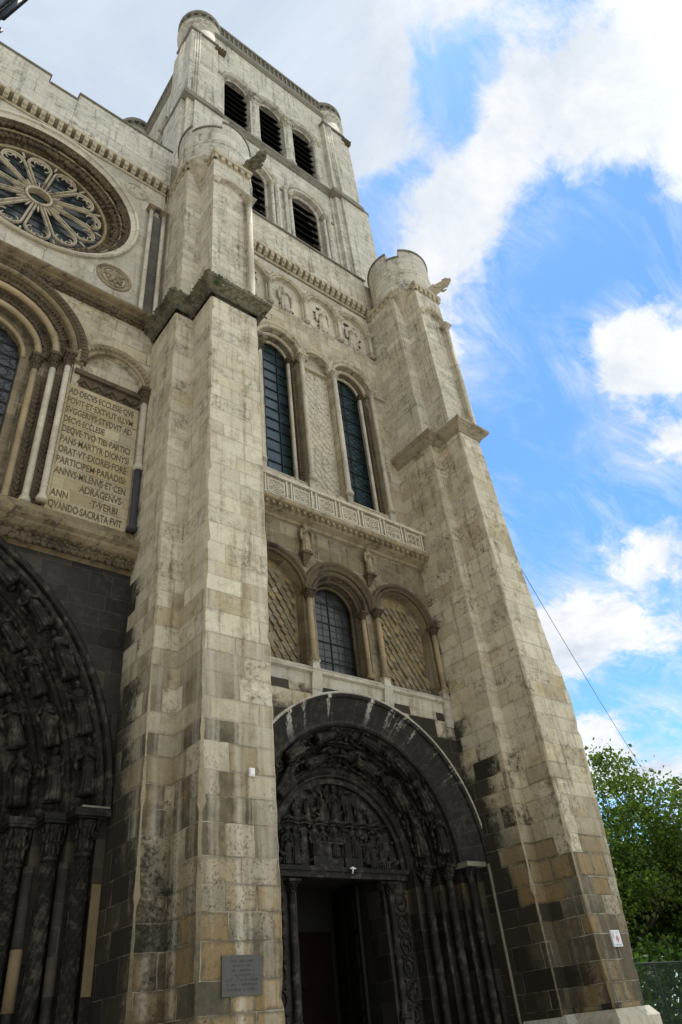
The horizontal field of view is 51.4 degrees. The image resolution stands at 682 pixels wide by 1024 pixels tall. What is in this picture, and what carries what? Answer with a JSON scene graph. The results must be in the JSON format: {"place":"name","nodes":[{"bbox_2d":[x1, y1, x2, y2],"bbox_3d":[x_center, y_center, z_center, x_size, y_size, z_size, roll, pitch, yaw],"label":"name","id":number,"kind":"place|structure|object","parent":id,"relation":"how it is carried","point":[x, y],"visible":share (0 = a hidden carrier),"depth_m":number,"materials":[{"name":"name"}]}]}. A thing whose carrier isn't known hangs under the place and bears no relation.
{"place":"outdoors","nodes":[
{"label":"outdoors","id":0,"kind":"place"},
{"bbox_2d":[0,10,662,1023],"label":"church","id":1,"kind":"structure","parent":0,"point":[192,632],"depth_m":16.60,"materials":[{"name":"stone"}]},
{"bbox_2d":[0,254,88,506],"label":"window","id":2,"kind":"structure","parent":1,"relation":"in","point":[41,336],"depth_m":16.89,"materials":[{"name":"stone"}]},
{"bbox_2d":[0,108,139,259],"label":"rose window","id":3,"kind":"structure","parent":1,"relation":"in","point":[90,215],"depth_m":21.42,"materials":[{"name":"stone"}]},
{"bbox_2d":[213,274,222,287],"bbox_3d":[-3.149,-5.971,18.281,0.355,0.417,0.216,21,-45,-33],"label":"weed","id":4,"kind":"object","parent":1,"relation":"on","point":[217,283],"visible":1,"depth_m":18.29,"materials":[{"name":"green plant"}]},
{"bbox_2d":[221,954,262,996],"bbox_3d":[-1.367,6.392,9.772,0.645,0.475,0.037,21,-45,-33],"label":"plaque","id":5,"kind":"object","parent":1,"relation":"attached to","point":[241,975],"visible":1,"depth_m":9.75,"materials":[{"name":"grey stone"}]},
{"bbox_2d":[249,768,254,776],"bbox_3d":[-1.452,4.243,11.552,0.100,0.130,0.049,21,-45,-33],"label":"junction box","id":6,"kind":"object","parent":1,"relation":"attached to","point":[251,772],"visible":1,"depth_m":11.53,"materials":[{"name":"white plastic"}]},
{"bbox_2d":[257,319,315,488],"bbox_3d":[-2.019,-3.536,22.549,2.340,7.000,0.690,21,-45,-33],"label":"window","id":7,"kind":"structure","parent":1,"relation":"in","point":[279,427],"depth_m":22.90,"materials":[{"name":"stone"}]},
{"bbox_2d":[299,523,312,551],"bbox_3d":[-0.945,0.682,19.023,0.438,0.969,0.266,21,-45,-33],"label":"statue","id":8,"kind":"object","parent":1,"relation":"on","point":[305,534],"visible":0.98,"depth_m":18.94,"materials":[{"name":"beige stone"}]},
{"bbox_2d":[301,562,376,677],"bbox_3d":[-0.107,2.860,18.602,2.500,3.250,0.680,21,-45,-33],"label":"window","id":9,"kind":"structure","parent":1,"relation":"in","point":[337,645],"depth_m":18.98,"materials":[{"name":"stone"}]},
{"bbox_2d":[325,359,395,521],"bbox_3d":[0.468,-2.559,24.254,2.340,7.000,0.690,21,-45,-33],"label":"window","id":10,"kind":"structure","parent":1,"relation":"in","point":[356,441],"depth_m":24.71,"materials":[{"name":"stone"}]},
{"bbox_2d":[363,547,374,573],"bbox_3d":[0.798,1.387,20.202,0.389,0.918,0.252,21,-45,-33],"label":"statue","id":11,"kind":"object","parent":1,"relation":"on","point":[369,559],"visible":0.99,"depth_m":20.12,"materials":[{"name":"beige stone"}]},
{"bbox_2d":[521,569,653,786],"bbox_3d":[11.196,7.847,31.141,0.023,3.402,26.227,-22,-39,20],"label":"cable","id":12,"kind":"object","parent":1,"relation":"attached to","point":[577,663],"visible":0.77,"depth_m":28.61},
{"bbox_2d":[609,930,622,946],"bbox_3d":[5.773,8.951,14.869,0.310,0.300,0.047,21,-45,-33],"label":"wall sign","id":13,"kind":"object","parent":1,"relation":"attached to","point":[615,937],"visible":1,"depth_m":14.84,"materials":[{"name":"white ceramic"}]},
{"bbox_2d":[0,0,681,1005],"label":"sky","id":14,"kind":"structure","parent":0,"point":[529,152],"materials":[{"name":"blue"}]},
{"label":"lawn","id":15,"kind":"structure","parent":0,"visible":0},
{"bbox_2d":[584,737,681,999],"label":"broadleaf tree","id":16,"kind":"object","parent":15,"relation":"on","point":[644,899],"visible":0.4,"depth_m":26.60,"materials":[{"name":"green plant"}]},
{"bbox_2d":[603,800,679,974],"bbox_3d":[12.434,19.025,33.750,11.496,10.972,9.516,21,-45,-33],"label":"broadleaf tree","id":17,"kind":"object","parent":15,"relation":"on","point":[623,828],"depth_m":33.68,"materials":[{"name":"green plant"}]},
{"bbox_2d":[604,768,681,973],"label":"broadleaf tree","id":18,"kind":"object","parent":15,"relation":"on","point":[673,798],"visible":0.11,"depth_m":28.22,"materials":[{"name":"green plant"}]},
{"bbox_2d":[629,934,681,1023],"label":"hedge","id":19,"kind":"object","parent":15,"relation":"on","point":[638,957],"visible":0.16,"depth_m":22.23,"materials":[{"name":"green plant"}]},
{"label":"ground","id":20,"kind":"structure","parent":0,"visible":0},
{"bbox_2d":[0,0,27,32],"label":"street lantern","id":21,"kind":"object","parent":20,"relation":"on","point":[8,8],"visible":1,"depth_m":4.60,"materials":[{"name":"paint"}]},
{"bbox_2d":[634,961,681,1023],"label":"chain link fence","id":22,"kind":"object","parent":20,"relation":"on","point":[654,966],"visible":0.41,"depth_m":17.64,"materials":[{"name":"green metal"}]}
]}

